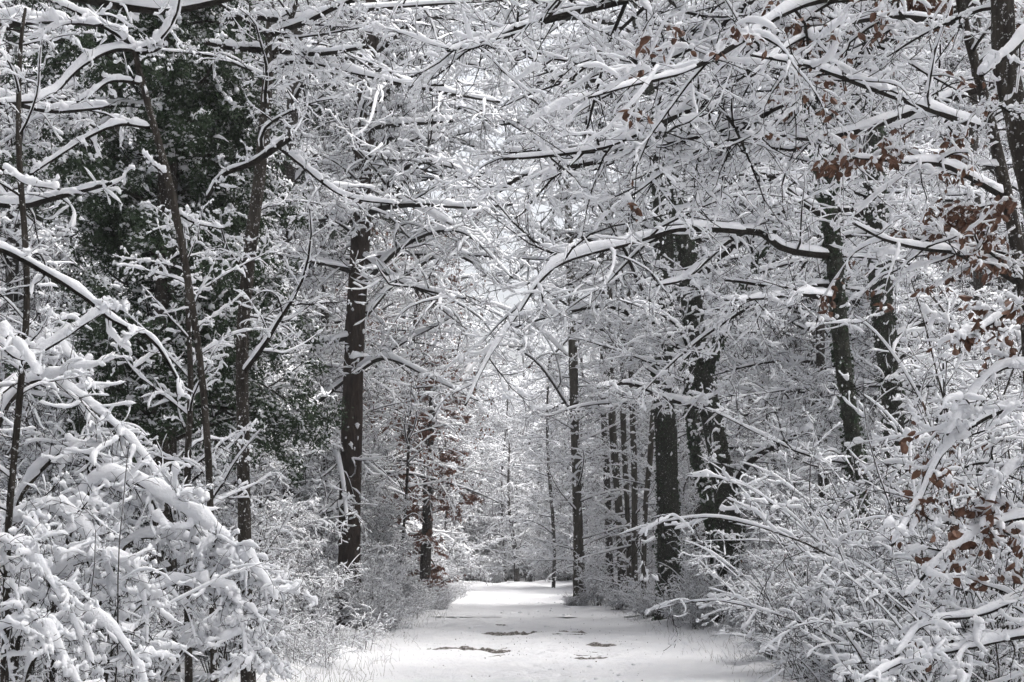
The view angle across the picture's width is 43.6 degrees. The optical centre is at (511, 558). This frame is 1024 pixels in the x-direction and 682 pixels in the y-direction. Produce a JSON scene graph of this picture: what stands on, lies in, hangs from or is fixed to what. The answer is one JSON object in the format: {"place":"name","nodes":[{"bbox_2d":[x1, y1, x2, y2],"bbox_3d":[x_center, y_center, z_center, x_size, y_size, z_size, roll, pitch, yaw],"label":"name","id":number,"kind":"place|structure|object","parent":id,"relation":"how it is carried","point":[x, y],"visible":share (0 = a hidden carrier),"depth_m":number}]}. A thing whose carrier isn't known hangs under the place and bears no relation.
{"place":"outdoors","nodes":[
{"label":"outdoors","id":0,"kind":"place"},
{"bbox_2d":[22,575,640,681],"bbox_3d":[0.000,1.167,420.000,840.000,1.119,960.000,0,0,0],"label":"ground","id":1,"kind":"structure","parent":0,"point":[197,671],"depth_m":17.77},
{"bbox_2d":[0,0,74,467],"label":"broadleaf tree","id":2,"kind":"object","parent":1,"relation":"on","point":[32,132],"visible":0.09,"depth_m":27.96},
{"bbox_2d":[0,1,106,681],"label":"sapling","id":3,"kind":"object","parent":1,"relation":"on","point":[18,76],"visible":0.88,"depth_m":7.49},
{"bbox_2d":[1,214,108,535],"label":"sapling","id":4,"kind":"object","parent":1,"relation":"on","point":[57,259],"visible":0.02,"depth_m":30.25},
{"bbox_2d":[0,455,120,638],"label":"bush","id":5,"kind":"object","parent":1,"relation":"on","point":[57,491],"visible":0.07,"depth_m":18.73},
{"bbox_2d":[0,2,140,497],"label":"broadleaf tree","id":6,"kind":"object","parent":1,"relation":"on","point":[42,140],"depth_m":35.25},
{"bbox_2d":[0,290,141,536],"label":"sapling","id":7,"kind":"object","parent":1,"relation":"on","point":[49,409],"visible":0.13,"depth_m":24.55},
{"bbox_2d":[0,289,148,514],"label":"sapling","id":8,"kind":"object","parent":1,"relation":"on","point":[19,317],"depth_m":28.51},
{"bbox_2d":[0,466,189,681],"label":"bush","id":9,"kind":"object","parent":1,"relation":"on","point":[41,675],"visible":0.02,"depth_m":10.88},
{"bbox_2d":[0,151,194,403],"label":"branch","id":10,"kind":"object","parent":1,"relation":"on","point":[16,349],"visible":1,"depth_m":6.70},
{"bbox_2d":[0,0,223,681],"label":"sapling","id":11,"kind":"object","parent":1,"relation":"on","point":[155,43],"visible":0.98,"depth_m":9.43},
{"bbox_2d":[16,430,229,572],"bbox_3d":[-6.774,-0.392,21.593,3.673,4.213,4.326,0,0,22],"label":"bush","id":12,"kind":"object","parent":1,"relation":"on","point":[26,460],"depth_m":20.73},
{"bbox_2d":[0,0,264,527],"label":"broadleaf tree","id":13,"kind":"object","parent":1,"relation":"on","point":[10,273],"visible":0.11,"depth_m":30.00},
{"bbox_2d":[0,0,288,260],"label":"oak tree","id":14,"kind":"object","parent":1,"relation":"on","point":[52,18],"visible":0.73,"depth_m":10.11},
{"bbox_2d":[1,216,291,632],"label":"sapling","id":15,"kind":"object","parent":1,"relation":"on","point":[48,240],"visible":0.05,"depth_m":20.49},
{"bbox_2d":[11,511,290,681],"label":"bush","id":16,"kind":"object","parent":1,"relation":"on","point":[152,621],"visible":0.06,"depth_m":11.83},
{"bbox_2d":[27,0,277,486],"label":"evergreen tree","id":17,"kind":"object","parent":1,"relation":"on","point":[193,28],"visible":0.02,"depth_m":22.33},
{"bbox_2d":[0,282,322,681],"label":"bush","id":18,"kind":"object","parent":1,"relation":"on","point":[52,634],"visible":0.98,"depth_m":7.93},
{"bbox_2d":[0,0,353,675],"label":"evergreen tree","id":19,"kind":"object","parent":1,"relation":"on","point":[192,114],"visible":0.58,"depth_m":15.59},
{"bbox_2d":[71,198,290,681],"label":"sapling","id":20,"kind":"object","parent":1,"relation":"on","point":[192,390],"visible":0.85,"depth_m":10.98},
{"bbox_2d":[83,481,322,679],"bbox_3d":[-3.925,0.275,16.072,3.010,2.542,3.899,0,0,14],"label":"bush","id":21,"kind":"object","parent":1,"relation":"on","point":[222,655],"visible":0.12,"depth_m":16.02},
{"bbox_2d":[111,277,321,640],"bbox_3d":[-4.354,-1.580,18.834,3.556,6.022,3.598,0,0,29],"label":"sapling","id":22,"kind":"object","parent":1,"relation":"on","point":[232,479],"visible":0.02,"depth_m":18.32},
{"bbox_2d":[123,123,331,558],"bbox_3d":[-5.158,-3.396,22.753,4.235,9.786,4.315,0,0,18],"label":"sapling","id":23,"kind":"object","parent":1,"relation":"on","point":[277,249],"visible":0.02,"depth_m":22.45},
{"bbox_2d":[23,0,444,475],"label":"broadleaf tree","id":24,"kind":"object","parent":1,"relation":"on","point":[303,139],"visible":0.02,"depth_m":36.95},
{"bbox_2d":[86,132,386,587],"bbox_3d":[-5.561,-3.448,24.011,5.398,9.767,5.335,0,0,37],"label":"sapling","id":25,"kind":"object","parent":1,"relation":"on","point":[324,191],"visible":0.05,"depth_m":24.41},
{"bbox_2d":[177,254,339,571],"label":"sapling","id":26,"kind":"object","parent":1,"relation":"on","point":[323,393],"visible":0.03,"depth_m":21.36},
{"bbox_2d":[0,0,528,452],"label":"broadleaf tree","id":27,"kind":"object","parent":1,"relation":"on","point":[408,6],"visible":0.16,"depth_m":23.76},
{"bbox_2d":[199,500,331,657],"bbox_3d":[-3.451,0.294,17.044,1.764,2.179,2.334,0,0,-37],"label":"bush","id":28,"kind":"object","parent":1,"relation":"on","point":[288,595],"visible":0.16,"depth_m":16.86},
{"bbox_2d":[177,209,356,648],"bbox_3d":[-3.786,-1.923,19.244,2.860,6.814,2.807,0,0,-3],"label":"sapling","id":29,"kind":"object","parent":1,"relation":"on","point":[271,486],"visible":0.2,"depth_m":19.15},
{"bbox_2d":[98,1,437,468],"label":"broadleaf tree","id":30,"kind":"object","parent":1,"relation":"on","point":[334,328],"visible":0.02,"depth_m":39.36},
{"bbox_2d":[237,503,332,634],"bbox_3d":[-3.706,0.191,20.698,2.000,2.257,1.623,0,0,-42],"label":"bush","id":31,"kind":"object","parent":1,"relation":"on","point":[297,522],"visible":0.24,"depth_m":20.54},
{"bbox_2d":[135,0,443,681],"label":"ash tree","id":32,"kind":"object","parent":1,"relation":"on","point":[298,53],"visible":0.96,"depth_m":12.65},
{"bbox_2d":[254,263,341,561],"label":"sapling","id":33,"kind":"object","parent":1,"relation":"on","point":[314,474],"visible":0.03,"depth_m":26.55},
{"bbox_2d":[276,618,345,657],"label":"bush","id":34,"kind":"object","parent":1,"relation":"on","point":[312,640],"visible":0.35,"depth_m":18.72},
{"bbox_2d":[38,0,589,571],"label":"broadleaf tree","id":35,"kind":"object","parent":1,"relation":"on","point":[290,172],"visible":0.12,"depth_m":30.41},
{"bbox_2d":[262,525,373,632],"bbox_3d":[-3.310,0.392,21.183,2.218,1.918,2.873,0,0,-42],"label":"bush","id":36,"kind":"object","parent":1,"relation":"on","point":[323,593],"visible":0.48,"depth_m":20.87},
{"bbox_2d":[270,612,366,667],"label":"bush","id":37,"kind":"object","parent":1,"relation":"on","point":[293,653],"visible":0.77,"depth_m":17.81},
{"bbox_2d":[268,317,396,568],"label":"sapling","id":38,"kind":"object","parent":1,"relation":"on","point":[333,459],"visible":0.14,"depth_m":32.46},
{"bbox_2d":[265,300,414,565],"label":"sapling","id":39,"kind":"object","parent":1,"relation":"on","point":[335,471],"visible":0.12,"depth_m":33.38},
{"bbox_2d":[293,521,400,615],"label":"bush","id":40,"kind":"object","parent":1,"relation":"on","point":[337,551],"visible":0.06,"depth_m":30.83},
{"bbox_2d":[282,368,412,572],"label":"sapling","id":41,"kind":"object","parent":1,"relation":"on","point":[380,449],"visible":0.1,"depth_m":35.05},
{"bbox_2d":[299,600,395,648],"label":"bush","id":42,"kind":"object","parent":1,"relation":"on","point":[366,638],"visible":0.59,"depth_m":20.88},
{"bbox_2d":[104,0,601,626],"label":"oak tree","id":43,"kind":"object","parent":1,"relation":"on","point":[376,114],"visible":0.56,"depth_m":26.39},
{"bbox_2d":[307,539,404,620],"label":"bush","id":44,"kind":"object","parent":1,"relation":"on","point":[336,595],"visible":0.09,"depth_m":30.01},
{"bbox_2d":[295,0,425,555],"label":"evergreen tree","id":45,"kind":"object","parent":1,"relation":"on","point":[377,216],"visible":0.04,"depth_m":32.78},
{"bbox_2d":[314,538,419,608],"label":"bush","id":46,"kind":"object","parent":1,"relation":"on","point":[384,571],"visible":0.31,"depth_m":28.75},
{"bbox_2d":[333,560,401,629],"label":"bush","id":47,"kind":"object","parent":1,"relation":"on","point":[355,600],"visible":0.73,"depth_m":26.67},
{"bbox_2d":[234,0,503,533],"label":"broadleaf tree","id":48,"kind":"object","parent":1,"relation":"on","point":[326,314],"visible":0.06,"depth_m":40.62},
{"bbox_2d":[267,90,475,560],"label":"sapling","id":49,"kind":"object","parent":1,"relation":"on","point":[440,533],"visible":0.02,"depth_m":49.40},
{"bbox_2d":[317,495,427,579],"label":"bush","id":50,"kind":"object","parent":1,"relation":"on","point":[405,536],"visible":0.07,"depth_m":35.16},
{"bbox_2d":[335,590,421,630],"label":"bush","id":51,"kind":"object","parent":1,"relation":"on","point":[402,613],"visible":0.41,"depth_m":27.18},
{"bbox_2d":[308,186,463,561],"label":"sapling","id":52,"kind":"object","parent":1,"relation":"on","point":[385,303],"visible":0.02,"depth_m":50.74},
{"bbox_2d":[360,580,414,626],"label":"bush","id":53,"kind":"object","parent":1,"relation":"on","point":[398,603],"visible":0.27,"depth_m":27.77},
{"bbox_2d":[361,364,422,573],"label":"sapling","id":54,"kind":"object","parent":1,"relation":"on","point":[391,491],"visible":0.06,"depth_m":45.76},
{"bbox_2d":[361,492,430,604],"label":"bush","id":55,"kind":"object","parent":1,"relation":"on","point":[411,583],"visible":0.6,"depth_m":34.96},
{"bbox_2d":[312,172,542,583],"bbox_3d":[-2.719,-4.430,35.644,7.140,11.994,7.480,0,0,0],"label":"beech tree","id":56,"kind":"object","parent":1,"relation":"on","point":[374,330],"visible":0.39,"depth_m":35.55},
{"bbox_2d":[378,357,483,596],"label":"beech tree","id":57,"kind":"object","parent":1,"relation":"on","point":[426,559],"visible":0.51,"depth_m":43.83},
{"bbox_2d":[400,294,490,569],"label":"sapling","id":58,"kind":"object","parent":1,"relation":"on","point":[440,516],"visible":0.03,"depth_m":68.16},
{"bbox_2d":[400,317,510,578],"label":"sapling","id":59,"kind":"object","parent":1,"relation":"on","point":[482,446],"visible":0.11,"depth_m":75.72},
{"bbox_2d":[416,300,518,584],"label":"sapling","id":60,"kind":"object","parent":1,"relation":"on","point":[491,540],"visible":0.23,"depth_m":63.24},
{"bbox_2d":[466,352,544,581],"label":"sapling","id":61,"kind":"object","parent":1,"relation":"on","point":[505,426],"visible":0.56,"depth_m":82.94},
{"bbox_2d":[477,362,534,579],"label":"sapling","id":62,"kind":"object","parent":1,"relation":"on","point":[514,445],"visible":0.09,"depth_m":91.70},
{"bbox_2d":[473,411,546,573],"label":"sapling","id":63,"kind":"object","parent":1,"relation":"on","point":[524,450],"visible":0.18,"depth_m":84.71},
{"bbox_2d":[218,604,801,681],"bbox_3d":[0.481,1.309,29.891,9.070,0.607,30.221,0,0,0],"label":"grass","id":64,"kind":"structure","parent":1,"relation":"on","point":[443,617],"depth_m":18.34},
{"bbox_2d":[225,593,809,681],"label":"frosted grass","id":65,"kind":"structure","parent":1,"relation":"on","point":[313,668],"depth_m":19.31},
{"bbox_2d":[471,434,569,581],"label":"slender tree","id":66,"kind":"object","parent":1,"relation":"on","point":[512,530],"visible":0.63,"depth_m":75.79},
{"bbox_2d":[483,296,559,570],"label":"sapling","id":67,"kind":"object","parent":1,"relation":"on","point":[526,358],"visible":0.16,"depth_m":106.20},
{"bbox_2d":[428,624,615,659],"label":"wet soil ruts","id":68,"kind":"structure","parent":1,"relation":"on","point":[593,644],"depth_m":22.25},
{"bbox_2d":[420,1,649,605],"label":"slender tree","id":69,"kind":"object","parent":1,"relation":"on","point":[575,500],"visible":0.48,"depth_m":41.83},
{"bbox_2d":[490,363,596,568],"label":"sapling","id":70,"kind":"object","parent":1,"relation":"on","point":[545,485],"visible":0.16,"depth_m":87.98},
{"bbox_2d":[495,203,625,580],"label":"sapling","id":71,"kind":"object","parent":1,"relation":"on","point":[539,383],"visible":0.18,"depth_m":67.86},
{"bbox_2d":[572,559,621,605],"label":"bush","id":72,"kind":"object","parent":1,"relation":"on","point":[596,589],"visible":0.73,"depth_m":40.81},
{"bbox_2d":[541,173,655,601],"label":"slender tree","id":73,"kind":"object","parent":1,"relation":"on","point":[606,482],"visible":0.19,"depth_m":43.92},
{"bbox_2d":[502,13,717,587],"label":"slender tree","id":74,"kind":"object","parent":1,"relation":"on","point":[550,549],"visible":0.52,"depth_m":65.93},
{"bbox_2d":[566,184,656,602],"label":"slender tree","id":75,"kind":"object","parent":1,"relation":"on","point":[633,564],"visible":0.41,"depth_m":39.90},
{"bbox_2d":[571,327,656,582],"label":"sapling","id":76,"kind":"object","parent":1,"relation":"on","point":[611,478],"visible":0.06,"depth_m":49.79},
{"bbox_2d":[574,220,656,599],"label":"slender tree","id":77,"kind":"object","parent":1,"relation":"on","point":[624,468],"visible":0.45,"depth_m":41.91},
{"bbox_2d":[596,576,638,609],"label":"bush","id":78,"kind":"object","parent":1,"relation":"on","point":[615,598],"visible":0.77,"depth_m":37.81},
{"bbox_2d":[553,195,687,570],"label":"sapling","id":79,"kind":"object","parent":1,"relation":"on","point":[580,424],"visible":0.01,"depth_m":59.94},
{"bbox_2d":[563,208,678,592],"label":"slender tree","id":80,"kind":"object","parent":1,"relation":"on","point":[619,504],"visible":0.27,"depth_m":42.89},
{"bbox_2d":[561,320,685,573],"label":"sapling","id":81,"kind":"object","parent":1,"relation":"on","point":[642,446],"visible":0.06,"depth_m":50.53},
{"bbox_2d":[406,0,847,620],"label":"ivy clad tree","id":82,"kind":"object","parent":1,"relation":"on","point":[666,462],"visible":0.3,"depth_m":30.77},
{"bbox_2d":[609,574,656,618],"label":"bush","id":83,"kind":"object","parent":1,"relation":"on","point":[641,607],"visible":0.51,"depth_m":32.95},
{"bbox_2d":[595,338,694,600],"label":"slender tree","id":84,"kind":"object","parent":1,"relation":"on","point":[650,468],"visible":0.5,"depth_m":37.93},
{"bbox_2d":[645,573,709,620],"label":"bush","id":85,"kind":"object","parent":1,"relation":"on","point":[651,594],"visible":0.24,"depth_m":29.41},
{"bbox_2d":[352,0,1023,254],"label":"oak tree","id":86,"kind":"object","parent":1,"relation":"on","point":[710,146],"visible":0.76,"depth_m":11.21},
{"bbox_2d":[533,0,852,571],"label":"broadleaf tree","id":87,"kind":"object","parent":1,"relation":"on","point":[586,404],"visible":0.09,"depth_m":39.69},
{"bbox_2d":[665,568,723,629],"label":"bush","id":88,"kind":"object","parent":1,"relation":"on","point":[691,621],"visible":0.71,"depth_m":27.39},
{"bbox_2d":[419,0,980,532],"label":"ivy clad tree","id":89,"kind":"object","parent":1,"relation":"on","point":[779,294],"visible":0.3,"depth_m":17.97},
{"bbox_2d":[648,424,756,587],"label":"sapling","id":90,"kind":"object","parent":1,"relation":"on","point":[691,490],"visible":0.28,"depth_m":37.68},
{"bbox_2d":[657,527,774,621],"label":"bush","id":91,"kind":"object","parent":1,"relation":"on","point":[686,568],"visible":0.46,"depth_m":28.06},
{"bbox_2d":[677,352,803,567],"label":"sapling","id":92,"kind":"object","parent":1,"relation":"on","point":[735,453],"visible":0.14,"depth_m":41.40},
{"bbox_2d":[506,0,977,621],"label":"ivy clad tree","id":93,"kind":"object","parent":1,"relation":"on","point":[702,396],"visible":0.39,"depth_m":27.75},
{"bbox_2d":[524,0,1023,518],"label":"beech tree","id":94,"kind":"object","parent":1,"relation":"on","point":[948,234],"visible":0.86,"depth_m":9.68},
{"bbox_2d":[736,541,811,660],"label":"bush","id":95,"kind":"object","parent":1,"relation":"on","point":[763,629],"visible":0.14,"depth_m":18.85},
{"bbox_2d":[674,483,881,681],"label":"bush","id":96,"kind":"object","parent":1,"relation":"on","point":[752,583],"visible":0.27,"depth_m":14.46},
{"bbox_2d":[690,446,880,653],"bbox_3d":[4.774,0.007,19.238,3.485,3.146,4.515,0,0,-33],"label":"bush","id":97,"kind":"object","parent":1,"relation":"on","point":[837,486],"visible":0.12,"depth_m":18.94},
{"bbox_2d":[744,415,846,565],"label":"sapling","id":98,"kind":"object","parent":1,"relation":"on","point":[811,477],"visible":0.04,"depth_m":39.78},
{"bbox_2d":[653,0,939,513],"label":"broadleaf tree","id":99,"kind":"object","parent":1,"relation":"on","point":[801,324],"visible":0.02,"depth_m":48.22},
{"bbox_2d":[683,400,946,661],"bbox_3d":[4.437,-0.326,16.943,3.891,3.685,2.940,0,0,-18],"label":"bush","id":100,"kind":"object","parent":1,"relation":"on","point":[779,554],"visible":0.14,"depth_m":17.08},
{"bbox_2d":[613,257,1023,679],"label":"bush","id":101,"kind":"object","parent":1,"relation":"on","point":[924,308],"visible":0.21,"depth_m":12.11},
{"bbox_2d":[633,1,1007,514],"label":"broadleaf tree","id":102,"kind":"object","parent":1,"relation":"on","point":[819,357],"visible":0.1,"depth_m":33.10},
{"bbox_2d":[650,4,1013,466],"bbox_3d":[9.756,-12.405,34.685,11.766,27.521,11.903,0,0,-42],"label":"broadleaf tree","id":103,"kind":"object","parent":1,"relation":"on","point":[751,361],"visible":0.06,"depth_m":34.04},
{"bbox_2d":[642,384,1023,681],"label":"bush","id":104,"kind":"object","parent":1,"relation":"on","point":[884,578],"visible":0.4,"depth_m":9.70},
{"bbox_2d":[731,389,947,605],"bbox_3d":[5.213,-0.463,17.144,4.602,3.696,4.462,0,0,-15],"label":"bush","id":105,"kind":"object","parent":1,"relation":"on","point":[770,481],"visible":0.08,"depth_m":17.17},
{"bbox_2d":[760,345,919,590],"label":"sapling","id":106,"kind":"object","parent":1,"relation":"on","point":[833,414],"visible":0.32,"depth_m":25.67},
{"bbox_2d":[711,509,1012,681],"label":"bush","id":107,"kind":"object","parent":1,"relation":"on","point":[824,676],"visible":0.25,"depth_m":12.87},
{"bbox_2d":[704,1,1023,512],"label":"ivy clad tree","id":108,"kind":"object","parent":1,"relation":"on","point":[883,326],"visible":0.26,"depth_m":21.93},
{"bbox_2d":[704,0,1023,475],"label":"broadleaf tree","id":109,"kind":"object","parent":1,"relation":"on","point":[856,286],"visible":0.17,"depth_m":25.73},
{"bbox_2d":[787,226,970,530],"bbox_3d":[7.759,-3.511,27.567,4.557,9.536,4.473,0,0,16],"label":"sapling","id":110,"kind":"object","parent":1,"relation":"on","point":[858,347],"visible":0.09,"depth_m":27.43},
{"bbox_2d":[757,450,1023,681],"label":"bush","id":111,"kind":"object","parent":1,"relation":"on","point":[977,673],"visible":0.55,"depth_m":8.31},
{"bbox_2d":[777,8,1023,427],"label":"broadleaf tree","id":112,"kind":"object","parent":1,"relation":"on","point":[1014,185],"visible":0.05,"depth_m":30.88},
{"bbox_2d":[786,378,1023,681],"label":"bush","id":113,"kind":"object","parent":1,"relation":"on","point":[819,458],"visible":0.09,"depth_m":13.20},
{"bbox_2d":[788,345,1023,664],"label":"bush","id":114,"kind":"object","parent":1,"relation":"on","point":[1016,416],"visible":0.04,"depth_m":14.49},
{"bbox_2d":[827,291,1023,681],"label":"bush","id":115,"kind":"object","parent":1,"relation":"on","point":[962,421],"visible":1,"depth_m":6.04},
{"bbox_2d":[842,5,1021,505],"bbox_3d":[13.378,-10.235,34.799,10.957,23.159,9.736,0,0,26],"label":"broadleaf tree","id":116,"kind":"object","parent":1,"relation":"on","point":[996,279],"visible":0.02,"depth_m":34.77},
{"bbox_2d":[847,0,1023,217],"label":"oak tree","id":117,"kind":"object","parent":1,"relation":"on","point":[1002,60],"visible":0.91,"depth_m":8.94},
{"bbox_2d":[863,263,1023,494],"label":"sapling","id":118,"kind":"object","parent":1,"relation":"on","point":[910,304],"visible":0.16,"depth_m":21.05},
{"bbox_2d":[916,188,1023,484],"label":"sapling","id":119,"kind":"object","parent":1,"relation":"on","point":[999,230],"visible":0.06,"depth_m":23.97},
{"bbox_2d":[2,0,982,460],"label":"sky","id":120,"kind":"structure","parent":0,"point":[515,299]},
{"bbox_2d":[421,579,644,617],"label":"path","id":121,"kind":"structure","parent":0,"point":[536,592],"depth_m":43.70},
{"bbox_2d":[219,613,932,681],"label":"path","id":122,"kind":"structure","parent":0,"point":[418,662],"depth_m":20.42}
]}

